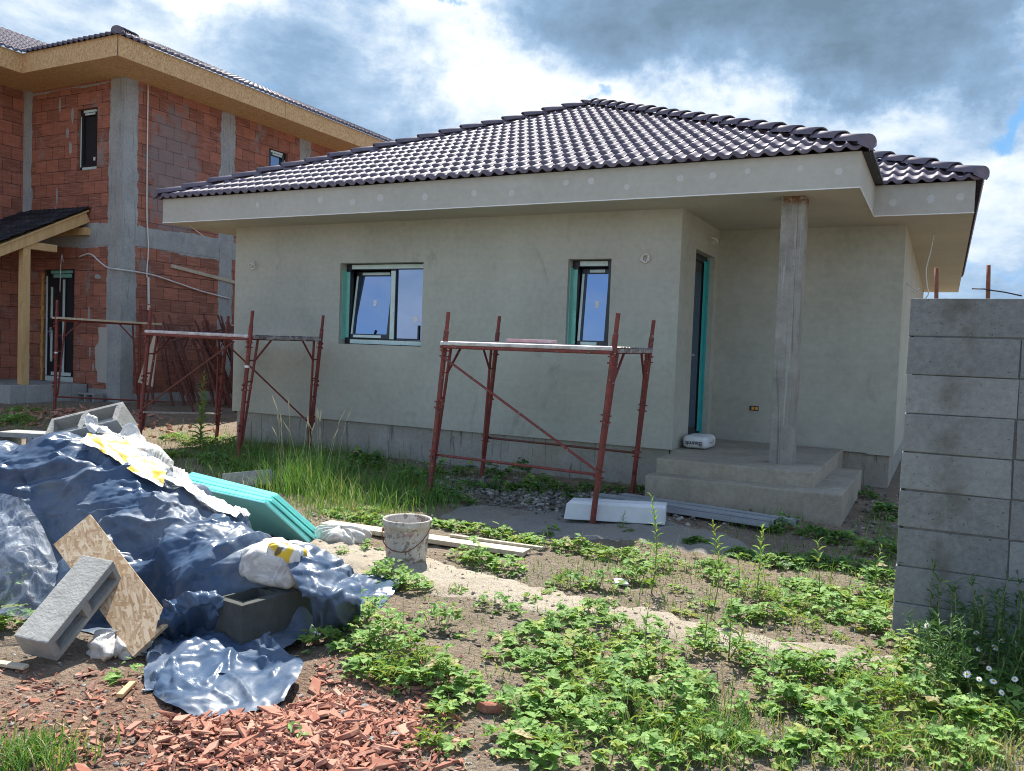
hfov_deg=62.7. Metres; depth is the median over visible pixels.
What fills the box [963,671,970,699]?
daisy
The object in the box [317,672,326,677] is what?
brick shard
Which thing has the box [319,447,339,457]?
leafy weed
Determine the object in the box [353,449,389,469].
leafy weed
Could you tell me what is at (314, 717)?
brick shard
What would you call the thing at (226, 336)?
scaffold
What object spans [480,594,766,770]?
weed carpet
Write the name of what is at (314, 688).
brick shard
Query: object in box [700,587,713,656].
tall weed
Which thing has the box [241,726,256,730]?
brick shard
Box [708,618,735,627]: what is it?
leafy weed
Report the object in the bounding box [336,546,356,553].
leafy weed
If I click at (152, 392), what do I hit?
portal frame
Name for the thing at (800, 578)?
leafy weed
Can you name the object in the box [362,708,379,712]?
brick shard
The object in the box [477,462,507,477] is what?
leafy weed
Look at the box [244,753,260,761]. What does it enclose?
brick shard
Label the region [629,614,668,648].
leafy weed
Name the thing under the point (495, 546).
timber plank
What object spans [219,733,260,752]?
brick shard
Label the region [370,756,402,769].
brick shard
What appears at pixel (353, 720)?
brick shard
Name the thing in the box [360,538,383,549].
leafy weed
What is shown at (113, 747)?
soil clods
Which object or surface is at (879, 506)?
leafy weed
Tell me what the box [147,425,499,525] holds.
grass
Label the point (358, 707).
brick shard
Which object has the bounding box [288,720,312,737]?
leafy weed
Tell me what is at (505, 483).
leafy weed
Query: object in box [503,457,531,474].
leafy weed
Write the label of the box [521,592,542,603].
leafy weed
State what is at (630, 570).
leafy weed
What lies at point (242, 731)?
brick shard
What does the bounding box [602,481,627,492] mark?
leafy weed
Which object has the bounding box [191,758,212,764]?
brick shard
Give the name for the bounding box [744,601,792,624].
leafy weed
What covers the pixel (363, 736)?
brick shard
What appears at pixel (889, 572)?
leafy weed
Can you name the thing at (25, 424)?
grass
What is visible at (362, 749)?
brick shard
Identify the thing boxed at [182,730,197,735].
brick shard
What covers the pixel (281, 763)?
brick shard
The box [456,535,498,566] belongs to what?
leafy weed
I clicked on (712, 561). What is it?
leafy weed
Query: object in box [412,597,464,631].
leafy weed
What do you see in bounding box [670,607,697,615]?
leafy weed
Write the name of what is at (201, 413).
tall weed
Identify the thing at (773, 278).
plastered house
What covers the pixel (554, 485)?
leafy weed
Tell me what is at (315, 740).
brick shard
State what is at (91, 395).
hollow block
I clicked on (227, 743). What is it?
brick shard
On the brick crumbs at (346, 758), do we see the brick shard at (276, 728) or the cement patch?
the brick shard at (276, 728)
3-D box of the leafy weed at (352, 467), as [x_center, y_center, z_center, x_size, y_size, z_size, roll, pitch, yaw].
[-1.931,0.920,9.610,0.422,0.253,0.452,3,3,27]
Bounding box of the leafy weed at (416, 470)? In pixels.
[393,463,426,483]
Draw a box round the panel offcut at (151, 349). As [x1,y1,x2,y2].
[138,336,156,386]
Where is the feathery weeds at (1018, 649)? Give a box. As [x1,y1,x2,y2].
[902,558,1023,706]
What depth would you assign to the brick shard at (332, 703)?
3.37 m
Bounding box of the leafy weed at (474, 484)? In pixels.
[456,479,486,490]
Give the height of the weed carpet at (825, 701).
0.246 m
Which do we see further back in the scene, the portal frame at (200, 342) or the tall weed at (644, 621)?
the portal frame at (200, 342)
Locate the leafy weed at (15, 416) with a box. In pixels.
[0,411,37,425]
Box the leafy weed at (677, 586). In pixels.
[663,582,693,592]
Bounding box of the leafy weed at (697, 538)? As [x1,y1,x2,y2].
[682,535,710,544]
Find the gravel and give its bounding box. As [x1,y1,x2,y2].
[0,451,1023,770]
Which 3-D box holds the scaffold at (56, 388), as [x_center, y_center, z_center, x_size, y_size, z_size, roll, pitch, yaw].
[-7.164,-0.491,14.933,1.889,1.925,0.458,0,3,-42]
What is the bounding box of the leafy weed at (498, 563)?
[486,548,528,575]
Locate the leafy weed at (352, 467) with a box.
[333,454,358,476]
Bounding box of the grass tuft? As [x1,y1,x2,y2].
[254,396,351,496]
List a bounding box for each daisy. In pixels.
[924,623,929,671]
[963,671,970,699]
[976,677,982,693]
[989,679,996,703]
[992,644,997,661]
[1011,676,1017,708]
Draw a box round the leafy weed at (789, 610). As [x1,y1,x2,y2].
[766,602,804,623]
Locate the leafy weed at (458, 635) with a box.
[453,629,477,638]
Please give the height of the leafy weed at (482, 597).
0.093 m
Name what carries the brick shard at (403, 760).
on the brick shard
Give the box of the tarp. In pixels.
[0,431,399,717]
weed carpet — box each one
[295,589,492,757]
[321,505,652,565]
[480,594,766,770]
[720,619,1023,770]
[749,576,893,632]
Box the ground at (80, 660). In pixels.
[0,398,1023,770]
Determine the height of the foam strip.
0.030 m
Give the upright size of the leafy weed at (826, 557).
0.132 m
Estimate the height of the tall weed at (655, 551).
0.642 m
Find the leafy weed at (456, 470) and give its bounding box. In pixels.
[448,460,478,475]
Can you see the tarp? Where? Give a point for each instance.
(180, 548)
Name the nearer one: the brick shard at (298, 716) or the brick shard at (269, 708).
the brick shard at (298, 716)
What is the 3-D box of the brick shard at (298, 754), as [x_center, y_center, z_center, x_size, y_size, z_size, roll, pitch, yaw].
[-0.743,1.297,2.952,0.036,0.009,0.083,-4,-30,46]
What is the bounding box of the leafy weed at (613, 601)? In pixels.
[600,596,618,606]
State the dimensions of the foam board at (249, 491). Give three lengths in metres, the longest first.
1.140 x 0.580 x 0.016 m
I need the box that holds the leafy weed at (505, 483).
[481,475,515,490]
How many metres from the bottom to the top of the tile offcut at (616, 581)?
0.019 m
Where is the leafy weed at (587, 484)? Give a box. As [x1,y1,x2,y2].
[573,480,593,492]
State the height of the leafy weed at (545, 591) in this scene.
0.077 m
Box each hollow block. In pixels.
[0,430,45,447]
[14,555,120,660]
[46,402,137,438]
[76,392,103,401]
[215,587,312,643]
[222,469,275,486]
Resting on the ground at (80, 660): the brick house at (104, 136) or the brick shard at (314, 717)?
the brick house at (104, 136)
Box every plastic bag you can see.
[86,629,153,660]
[313,524,371,544]
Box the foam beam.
[564,498,666,524]
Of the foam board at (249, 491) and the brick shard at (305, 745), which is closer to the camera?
the brick shard at (305, 745)
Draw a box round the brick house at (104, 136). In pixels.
[0,25,394,403]
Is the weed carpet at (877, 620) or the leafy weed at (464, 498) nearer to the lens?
the weed carpet at (877, 620)
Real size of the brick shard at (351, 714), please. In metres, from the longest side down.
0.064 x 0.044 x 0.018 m
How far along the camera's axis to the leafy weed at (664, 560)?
5.85 m
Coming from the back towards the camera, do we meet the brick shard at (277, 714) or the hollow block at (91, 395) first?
the hollow block at (91, 395)
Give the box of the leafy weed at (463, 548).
[446,544,476,562]
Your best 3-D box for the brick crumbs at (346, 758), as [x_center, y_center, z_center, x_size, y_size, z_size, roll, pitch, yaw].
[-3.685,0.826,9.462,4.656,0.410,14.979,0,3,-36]
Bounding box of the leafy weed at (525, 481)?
[513,473,545,492]
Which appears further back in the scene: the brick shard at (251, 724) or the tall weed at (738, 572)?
the tall weed at (738, 572)
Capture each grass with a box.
[0,399,259,453]
[0,711,119,770]
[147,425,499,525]
[375,540,1023,770]
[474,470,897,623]
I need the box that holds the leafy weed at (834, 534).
[823,529,865,545]
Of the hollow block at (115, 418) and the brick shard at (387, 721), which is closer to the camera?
the brick shard at (387, 721)
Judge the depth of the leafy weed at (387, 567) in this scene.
5.39 m
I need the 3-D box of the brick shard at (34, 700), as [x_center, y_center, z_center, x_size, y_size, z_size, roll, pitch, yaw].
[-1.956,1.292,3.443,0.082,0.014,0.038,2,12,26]
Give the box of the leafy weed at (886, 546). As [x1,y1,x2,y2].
[852,534,897,555]
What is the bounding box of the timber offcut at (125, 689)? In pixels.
[116,681,135,697]
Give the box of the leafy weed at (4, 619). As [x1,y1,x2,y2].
[0,604,34,629]
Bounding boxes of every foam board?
[188,474,314,532]
[189,476,312,533]
[189,477,315,536]
[190,473,314,529]
[191,472,315,527]
[192,481,315,538]
[193,482,310,539]
[195,484,309,541]
[203,488,309,542]
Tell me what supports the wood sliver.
on the ground at (80, 660)
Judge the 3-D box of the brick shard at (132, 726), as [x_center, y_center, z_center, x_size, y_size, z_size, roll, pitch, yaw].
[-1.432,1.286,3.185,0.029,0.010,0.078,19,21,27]
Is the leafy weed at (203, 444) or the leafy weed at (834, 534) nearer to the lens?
the leafy weed at (834, 534)
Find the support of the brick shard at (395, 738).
on the ground at (80, 660)
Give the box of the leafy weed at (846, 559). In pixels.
[825,554,885,576]
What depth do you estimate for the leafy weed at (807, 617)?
4.71 m
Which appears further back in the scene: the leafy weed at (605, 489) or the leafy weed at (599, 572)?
the leafy weed at (605, 489)
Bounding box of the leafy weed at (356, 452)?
[348,446,364,462]
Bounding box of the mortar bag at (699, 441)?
[683,433,714,448]
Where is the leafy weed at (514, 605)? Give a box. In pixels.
[507,601,529,617]
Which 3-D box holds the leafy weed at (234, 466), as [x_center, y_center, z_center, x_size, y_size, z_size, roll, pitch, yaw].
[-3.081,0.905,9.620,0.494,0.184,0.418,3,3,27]
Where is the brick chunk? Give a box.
[476,701,502,713]
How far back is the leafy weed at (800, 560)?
6.11 m
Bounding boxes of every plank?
[52,317,161,324]
[320,520,542,556]
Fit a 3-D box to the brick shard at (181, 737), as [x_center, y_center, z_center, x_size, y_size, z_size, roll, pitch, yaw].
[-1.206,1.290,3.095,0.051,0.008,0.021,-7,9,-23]
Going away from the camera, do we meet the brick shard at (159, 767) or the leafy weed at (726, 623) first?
the brick shard at (159, 767)
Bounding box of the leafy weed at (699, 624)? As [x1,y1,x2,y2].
[685,615,711,638]
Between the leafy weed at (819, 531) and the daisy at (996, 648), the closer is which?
the daisy at (996, 648)
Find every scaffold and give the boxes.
[52,300,166,410]
[137,307,324,459]
[427,312,655,523]
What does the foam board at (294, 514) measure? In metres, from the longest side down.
1.140 x 0.580 x 0.017 m
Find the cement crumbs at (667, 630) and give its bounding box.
[286,506,993,714]
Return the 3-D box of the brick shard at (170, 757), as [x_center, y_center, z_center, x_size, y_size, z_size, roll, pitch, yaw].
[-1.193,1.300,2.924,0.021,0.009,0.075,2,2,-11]
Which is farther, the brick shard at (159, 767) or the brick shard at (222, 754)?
the brick shard at (222, 754)
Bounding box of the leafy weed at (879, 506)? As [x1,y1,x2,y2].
[868,498,898,521]
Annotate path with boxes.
[310,539,1014,698]
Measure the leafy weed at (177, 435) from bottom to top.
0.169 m
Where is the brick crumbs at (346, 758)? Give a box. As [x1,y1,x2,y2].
[0,404,490,770]
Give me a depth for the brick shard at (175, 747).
3.02 m
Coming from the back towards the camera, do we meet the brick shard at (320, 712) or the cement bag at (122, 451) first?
the cement bag at (122, 451)
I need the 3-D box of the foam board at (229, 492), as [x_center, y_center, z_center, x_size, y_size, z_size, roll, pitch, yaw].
[-2.085,0.932,6.343,1.140,0.017,0.580,5,-36,33]
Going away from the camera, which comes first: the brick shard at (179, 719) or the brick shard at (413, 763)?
the brick shard at (413, 763)
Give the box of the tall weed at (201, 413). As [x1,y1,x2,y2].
[187,370,211,442]
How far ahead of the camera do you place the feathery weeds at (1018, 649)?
3.91 m
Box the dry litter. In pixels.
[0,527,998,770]
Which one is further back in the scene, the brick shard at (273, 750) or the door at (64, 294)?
the door at (64, 294)
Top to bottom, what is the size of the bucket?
0.297 m
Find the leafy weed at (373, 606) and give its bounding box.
[360,596,377,610]
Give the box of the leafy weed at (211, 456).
[195,447,233,465]
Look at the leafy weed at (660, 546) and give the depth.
6.48 m
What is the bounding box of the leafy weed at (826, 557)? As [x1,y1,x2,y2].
[795,549,846,569]
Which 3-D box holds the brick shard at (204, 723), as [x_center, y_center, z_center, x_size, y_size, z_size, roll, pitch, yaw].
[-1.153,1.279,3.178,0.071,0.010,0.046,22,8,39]
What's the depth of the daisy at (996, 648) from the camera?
3.89 m
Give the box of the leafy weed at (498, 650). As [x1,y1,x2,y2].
[481,645,508,661]
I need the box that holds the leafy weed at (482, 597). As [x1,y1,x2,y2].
[472,590,511,612]
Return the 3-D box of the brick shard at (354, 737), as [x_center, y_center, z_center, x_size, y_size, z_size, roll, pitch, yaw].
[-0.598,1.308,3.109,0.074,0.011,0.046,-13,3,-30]
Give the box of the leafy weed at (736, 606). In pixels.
[722,598,766,623]
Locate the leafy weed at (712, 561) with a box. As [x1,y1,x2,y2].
[690,556,730,572]
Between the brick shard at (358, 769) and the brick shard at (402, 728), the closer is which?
the brick shard at (358, 769)
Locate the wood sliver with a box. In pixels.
[0,660,28,669]
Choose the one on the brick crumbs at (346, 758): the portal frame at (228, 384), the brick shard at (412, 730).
the brick shard at (412, 730)
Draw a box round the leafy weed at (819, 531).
[794,522,832,542]
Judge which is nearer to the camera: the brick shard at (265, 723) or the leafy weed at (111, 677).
the brick shard at (265, 723)
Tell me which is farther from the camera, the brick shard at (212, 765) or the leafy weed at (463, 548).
the leafy weed at (463, 548)
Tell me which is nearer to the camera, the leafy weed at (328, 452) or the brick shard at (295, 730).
the brick shard at (295, 730)
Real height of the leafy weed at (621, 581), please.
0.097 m
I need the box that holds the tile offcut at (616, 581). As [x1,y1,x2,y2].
[614,578,628,585]
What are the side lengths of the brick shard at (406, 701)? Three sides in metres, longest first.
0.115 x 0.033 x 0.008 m
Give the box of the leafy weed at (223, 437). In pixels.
[201,433,237,442]
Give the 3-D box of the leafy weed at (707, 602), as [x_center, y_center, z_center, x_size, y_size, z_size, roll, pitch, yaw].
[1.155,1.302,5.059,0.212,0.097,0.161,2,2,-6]
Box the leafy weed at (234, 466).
[223,458,258,471]
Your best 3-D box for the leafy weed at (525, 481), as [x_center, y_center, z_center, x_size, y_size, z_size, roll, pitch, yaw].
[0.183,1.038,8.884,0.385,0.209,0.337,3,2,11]
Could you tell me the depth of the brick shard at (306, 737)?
3.07 m
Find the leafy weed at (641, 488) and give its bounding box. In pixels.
[627,480,644,491]
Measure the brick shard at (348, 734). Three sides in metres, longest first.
0.109 x 0.067 x 0.018 m
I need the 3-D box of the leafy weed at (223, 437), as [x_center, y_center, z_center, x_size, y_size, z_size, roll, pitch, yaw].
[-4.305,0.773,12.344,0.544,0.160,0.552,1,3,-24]
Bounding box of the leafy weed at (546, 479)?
[529,473,557,484]
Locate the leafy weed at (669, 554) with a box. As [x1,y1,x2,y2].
[659,535,684,561]
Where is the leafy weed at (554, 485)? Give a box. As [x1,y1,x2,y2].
[541,479,573,493]
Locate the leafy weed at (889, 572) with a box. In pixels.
[857,560,894,586]
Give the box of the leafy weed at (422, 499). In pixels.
[400,489,438,503]
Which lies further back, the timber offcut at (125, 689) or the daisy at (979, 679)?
the daisy at (979, 679)
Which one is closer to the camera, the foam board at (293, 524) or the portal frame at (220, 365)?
the foam board at (293, 524)
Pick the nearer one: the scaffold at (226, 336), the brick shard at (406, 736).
the brick shard at (406, 736)
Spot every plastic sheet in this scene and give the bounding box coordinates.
[0,494,57,618]
[84,413,249,516]
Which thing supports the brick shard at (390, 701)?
on the ground at (80, 660)
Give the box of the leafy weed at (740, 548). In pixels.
[722,545,756,561]
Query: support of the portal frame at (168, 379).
on the ground at (80, 660)
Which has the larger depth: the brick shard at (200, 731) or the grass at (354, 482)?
the grass at (354, 482)
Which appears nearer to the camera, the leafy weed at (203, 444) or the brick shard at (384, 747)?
the brick shard at (384, 747)
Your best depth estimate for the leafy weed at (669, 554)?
6.18 m
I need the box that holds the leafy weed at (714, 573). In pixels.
[699,565,743,587]
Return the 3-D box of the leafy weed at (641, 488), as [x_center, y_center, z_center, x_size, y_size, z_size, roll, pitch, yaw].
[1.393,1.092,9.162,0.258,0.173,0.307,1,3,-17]
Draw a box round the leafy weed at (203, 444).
[176,437,223,449]
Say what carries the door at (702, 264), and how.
in the plastered house at (773, 278)
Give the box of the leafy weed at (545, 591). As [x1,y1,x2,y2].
[541,585,560,594]
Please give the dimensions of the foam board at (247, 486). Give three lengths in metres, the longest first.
1.140 x 0.580 x 0.014 m
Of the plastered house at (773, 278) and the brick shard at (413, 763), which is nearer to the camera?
the brick shard at (413, 763)
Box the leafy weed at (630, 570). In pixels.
[610,558,659,586]
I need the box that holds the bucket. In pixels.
[381,513,431,563]
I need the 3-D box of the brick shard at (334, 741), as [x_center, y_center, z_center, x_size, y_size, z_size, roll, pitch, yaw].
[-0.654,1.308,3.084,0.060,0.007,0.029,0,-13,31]
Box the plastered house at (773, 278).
[153,98,989,526]
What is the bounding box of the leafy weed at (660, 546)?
[629,539,662,548]
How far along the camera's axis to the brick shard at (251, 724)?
3.16 m
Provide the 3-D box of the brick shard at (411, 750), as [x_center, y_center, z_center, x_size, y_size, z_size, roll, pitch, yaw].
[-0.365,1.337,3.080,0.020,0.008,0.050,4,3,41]
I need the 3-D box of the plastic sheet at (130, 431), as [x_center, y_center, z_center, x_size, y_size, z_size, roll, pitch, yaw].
[-2.117,0.472,5.139,1.378,0.524,0.224,3,3,24]
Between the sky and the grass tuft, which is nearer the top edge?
the sky
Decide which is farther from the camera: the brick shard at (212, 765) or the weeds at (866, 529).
the weeds at (866, 529)
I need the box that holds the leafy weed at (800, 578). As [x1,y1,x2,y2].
[777,571,824,591]
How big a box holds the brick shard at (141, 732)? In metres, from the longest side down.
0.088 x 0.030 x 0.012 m
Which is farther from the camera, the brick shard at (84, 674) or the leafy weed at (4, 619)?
the leafy weed at (4, 619)
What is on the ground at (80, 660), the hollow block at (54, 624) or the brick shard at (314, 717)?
the hollow block at (54, 624)
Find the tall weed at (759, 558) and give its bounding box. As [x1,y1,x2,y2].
[749,524,774,603]
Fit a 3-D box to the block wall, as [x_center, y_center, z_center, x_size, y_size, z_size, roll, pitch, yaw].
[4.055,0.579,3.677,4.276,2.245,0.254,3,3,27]
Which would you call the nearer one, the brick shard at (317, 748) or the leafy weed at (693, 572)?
the brick shard at (317, 748)
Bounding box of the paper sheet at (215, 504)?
[165,467,240,516]
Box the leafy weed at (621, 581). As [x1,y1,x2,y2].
[610,579,629,591]
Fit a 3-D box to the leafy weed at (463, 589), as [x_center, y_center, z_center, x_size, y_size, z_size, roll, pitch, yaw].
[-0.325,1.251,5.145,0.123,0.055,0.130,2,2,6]
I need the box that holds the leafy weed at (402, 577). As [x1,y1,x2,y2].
[392,570,434,591]
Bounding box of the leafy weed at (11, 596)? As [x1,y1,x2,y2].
[0,572,26,608]
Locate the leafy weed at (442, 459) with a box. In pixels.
[422,457,453,478]
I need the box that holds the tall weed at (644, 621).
[640,597,656,675]
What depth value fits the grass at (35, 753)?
2.95 m
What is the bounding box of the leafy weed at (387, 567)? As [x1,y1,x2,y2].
[362,557,413,584]
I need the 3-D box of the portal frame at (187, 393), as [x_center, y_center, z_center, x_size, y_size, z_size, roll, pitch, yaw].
[-6.006,-0.383,16.196,0.100,1.850,1.500,-16,9,16]
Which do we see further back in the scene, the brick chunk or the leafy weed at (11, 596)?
the leafy weed at (11, 596)
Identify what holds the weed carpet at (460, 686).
on the ground at (80, 660)
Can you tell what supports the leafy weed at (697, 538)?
on the cement patch
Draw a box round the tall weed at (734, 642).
[721,587,751,659]
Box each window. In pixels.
[80,109,97,170]
[269,149,284,165]
[341,263,423,346]
[567,260,610,345]
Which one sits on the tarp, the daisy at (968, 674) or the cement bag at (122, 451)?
the cement bag at (122, 451)
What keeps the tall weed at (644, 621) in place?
on the ground at (80, 660)
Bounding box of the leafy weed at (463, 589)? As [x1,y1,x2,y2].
[448,582,468,593]
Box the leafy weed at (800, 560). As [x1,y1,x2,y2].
[753,551,808,572]
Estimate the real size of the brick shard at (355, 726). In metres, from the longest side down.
0.143 x 0.050 x 0.012 m
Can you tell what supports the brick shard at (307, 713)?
on the brick crumbs at (346, 758)
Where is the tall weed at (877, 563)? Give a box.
[870,544,886,585]
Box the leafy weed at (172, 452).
[163,448,198,457]
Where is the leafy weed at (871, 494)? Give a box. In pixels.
[858,485,880,499]
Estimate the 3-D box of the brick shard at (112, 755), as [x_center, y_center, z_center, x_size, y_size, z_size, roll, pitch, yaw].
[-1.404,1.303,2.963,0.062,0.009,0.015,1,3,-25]
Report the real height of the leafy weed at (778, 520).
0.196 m
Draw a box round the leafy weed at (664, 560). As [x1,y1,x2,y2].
[639,555,680,571]
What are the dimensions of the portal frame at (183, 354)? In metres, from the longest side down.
1.850 x 1.500 x 0.100 m
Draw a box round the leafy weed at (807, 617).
[787,601,824,631]
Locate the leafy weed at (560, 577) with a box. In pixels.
[543,567,600,591]
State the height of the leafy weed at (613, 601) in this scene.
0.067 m
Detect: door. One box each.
[40,270,74,382]
[688,253,709,434]
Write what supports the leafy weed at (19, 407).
on the ground at (80, 660)
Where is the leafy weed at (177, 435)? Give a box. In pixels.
[158,432,193,441]
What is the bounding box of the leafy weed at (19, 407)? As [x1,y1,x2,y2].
[2,406,42,413]
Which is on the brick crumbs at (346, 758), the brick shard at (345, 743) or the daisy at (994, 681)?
the brick shard at (345, 743)
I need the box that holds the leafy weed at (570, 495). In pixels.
[560,491,582,498]
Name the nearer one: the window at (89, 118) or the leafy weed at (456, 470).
the leafy weed at (456, 470)
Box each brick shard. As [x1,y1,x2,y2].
[29,698,40,703]
[73,763,90,770]
[74,671,98,677]
[86,680,96,691]
[104,753,122,757]
[117,678,132,680]
[124,721,143,731]
[134,729,151,734]
[150,765,164,769]
[154,725,160,735]
[156,710,177,718]
[156,751,164,758]
[157,735,176,742]
[166,753,173,764]
[170,744,180,750]
[172,714,190,723]
[177,734,191,739]
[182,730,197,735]
[191,729,214,733]
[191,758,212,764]
[198,721,211,739]
[199,719,215,729]
[201,763,219,769]
[202,740,218,755]
[215,748,232,757]
[219,729,239,734]
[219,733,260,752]
[224,740,232,745]
[229,709,241,717]
[233,715,247,724]
[235,722,246,737]
[236,708,244,718]
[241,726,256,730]
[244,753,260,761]
[247,719,254,730]
[257,705,282,712]
[260,720,274,726]
[264,749,279,753]
[265,712,283,716]
[265,723,287,731]
[274,731,282,740]
[276,756,285,770]
[291,752,304,756]
[292,711,311,719]
[292,726,299,734]
[293,754,309,763]
[295,700,311,706]
[295,713,302,719]
[297,760,311,769]
[298,743,312,746]
[300,723,312,737]
[301,729,308,739]
[306,702,324,707]
[307,676,320,696]
[308,710,319,723]
[309,734,318,747]
[310,745,324,750]
[316,758,326,767]
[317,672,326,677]
[317,710,329,719]
[318,704,330,708]
[325,758,336,768]
[328,707,343,718]
[328,769,346,770]
[329,701,342,708]
[329,740,339,743]
[332,688,344,696]
[333,728,359,740]
[336,719,348,722]
[341,740,351,748]
[341,747,370,753]
[344,710,355,718]
[344,735,361,740]
[345,719,367,722]
[345,767,369,770]
[349,700,359,707]
[349,721,359,742]
[353,705,367,708]
[356,748,381,756]
[359,733,367,739]
[359,762,369,767]
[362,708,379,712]
[363,724,371,734]
[367,762,376,770]
[370,744,396,751]
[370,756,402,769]
[376,718,394,726]
[385,699,396,703]
[388,765,396,769]
[389,733,410,739]
[393,735,398,744]
[395,721,412,736]
[399,758,408,762]
[404,698,409,705]
[406,720,416,726]
[406,748,418,752]
[407,727,434,742]
[409,757,416,769]
[410,686,424,690]
[434,761,454,770]
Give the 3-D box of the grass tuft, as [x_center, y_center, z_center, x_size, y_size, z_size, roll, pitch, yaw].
[-2.090,0.612,8.335,0.986,1.008,1.323,2,2,8]
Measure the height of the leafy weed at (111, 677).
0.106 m
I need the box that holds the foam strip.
[507,339,556,343]
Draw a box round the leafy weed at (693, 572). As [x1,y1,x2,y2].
[678,561,699,573]
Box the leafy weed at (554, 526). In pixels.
[536,524,560,536]
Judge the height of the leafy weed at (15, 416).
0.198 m
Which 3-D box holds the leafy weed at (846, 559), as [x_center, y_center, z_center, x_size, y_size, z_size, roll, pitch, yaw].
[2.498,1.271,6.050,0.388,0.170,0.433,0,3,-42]
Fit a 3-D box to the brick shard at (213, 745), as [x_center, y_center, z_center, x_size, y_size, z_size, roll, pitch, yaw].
[-1.082,1.302,3.005,0.038,0.010,0.091,3,24,26]
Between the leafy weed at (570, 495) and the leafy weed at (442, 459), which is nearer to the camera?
the leafy weed at (570, 495)
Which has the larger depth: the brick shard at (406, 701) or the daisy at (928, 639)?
the daisy at (928, 639)
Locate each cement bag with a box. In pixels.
[80,433,169,485]
[239,537,320,588]
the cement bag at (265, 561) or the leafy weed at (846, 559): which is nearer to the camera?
the cement bag at (265, 561)
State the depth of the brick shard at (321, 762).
2.92 m
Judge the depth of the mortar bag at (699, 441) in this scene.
9.65 m
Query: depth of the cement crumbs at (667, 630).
4.84 m
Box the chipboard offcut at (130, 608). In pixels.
[54,514,167,657]
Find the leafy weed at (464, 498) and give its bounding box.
[449,491,480,506]
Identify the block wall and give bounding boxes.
[892,265,1023,662]
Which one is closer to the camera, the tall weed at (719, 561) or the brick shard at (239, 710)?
the brick shard at (239, 710)
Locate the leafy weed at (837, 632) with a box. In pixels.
[814,626,850,639]
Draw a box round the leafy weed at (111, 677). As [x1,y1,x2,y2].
[102,657,144,685]
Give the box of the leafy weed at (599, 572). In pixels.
[582,566,614,589]
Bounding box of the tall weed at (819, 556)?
[811,537,825,603]
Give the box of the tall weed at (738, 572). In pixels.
[733,554,749,596]
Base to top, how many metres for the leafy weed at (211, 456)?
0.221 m
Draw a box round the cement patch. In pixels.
[439,504,769,554]
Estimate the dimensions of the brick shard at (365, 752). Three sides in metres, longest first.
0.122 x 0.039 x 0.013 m
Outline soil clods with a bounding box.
[0,555,1017,770]
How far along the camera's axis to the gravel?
7.26 m
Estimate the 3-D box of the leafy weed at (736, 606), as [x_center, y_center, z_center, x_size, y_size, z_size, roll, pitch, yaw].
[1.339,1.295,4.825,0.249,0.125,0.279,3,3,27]
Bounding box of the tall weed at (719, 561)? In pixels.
[710,519,729,618]
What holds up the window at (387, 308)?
in the plastered house at (773, 278)
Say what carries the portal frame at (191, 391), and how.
on the ground at (80, 660)
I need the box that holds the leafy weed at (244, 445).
[219,443,249,451]
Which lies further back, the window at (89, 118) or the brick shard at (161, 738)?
the window at (89, 118)
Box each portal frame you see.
[145,314,219,403]
[153,314,215,405]
[160,315,232,411]
[163,321,230,405]
[167,315,230,403]
[168,315,222,404]
[188,324,216,406]
[193,320,236,412]
[203,317,233,405]
[206,316,230,407]
[209,323,231,400]
[222,359,232,405]
[229,326,232,393]
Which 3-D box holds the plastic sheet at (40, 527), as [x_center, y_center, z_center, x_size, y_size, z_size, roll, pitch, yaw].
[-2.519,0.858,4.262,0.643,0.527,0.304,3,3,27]
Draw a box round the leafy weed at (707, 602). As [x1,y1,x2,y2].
[686,597,717,608]
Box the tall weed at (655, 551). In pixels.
[647,492,668,592]
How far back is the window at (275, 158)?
20.07 m
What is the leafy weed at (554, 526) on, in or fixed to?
on the cement patch
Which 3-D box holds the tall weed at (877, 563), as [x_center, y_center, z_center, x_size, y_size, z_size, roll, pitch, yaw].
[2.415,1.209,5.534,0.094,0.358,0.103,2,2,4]
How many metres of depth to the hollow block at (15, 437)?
5.72 m
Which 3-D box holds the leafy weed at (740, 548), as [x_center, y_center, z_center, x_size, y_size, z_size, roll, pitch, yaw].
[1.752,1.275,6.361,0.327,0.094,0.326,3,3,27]
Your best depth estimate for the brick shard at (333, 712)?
3.25 m
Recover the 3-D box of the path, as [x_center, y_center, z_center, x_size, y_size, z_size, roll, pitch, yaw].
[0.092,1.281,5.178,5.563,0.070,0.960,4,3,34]
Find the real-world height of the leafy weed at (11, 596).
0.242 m
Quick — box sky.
[0,0,1023,298]
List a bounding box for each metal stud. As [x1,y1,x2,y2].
[591,496,770,527]
[599,493,776,525]
[611,494,783,525]
[620,493,798,525]
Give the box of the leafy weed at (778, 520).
[763,511,803,534]
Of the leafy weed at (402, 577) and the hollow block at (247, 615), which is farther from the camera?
the leafy weed at (402, 577)
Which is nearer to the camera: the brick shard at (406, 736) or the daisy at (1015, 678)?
the brick shard at (406, 736)
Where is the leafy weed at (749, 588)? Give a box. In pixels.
[727,571,779,599]
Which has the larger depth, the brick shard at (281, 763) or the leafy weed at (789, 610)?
the leafy weed at (789, 610)

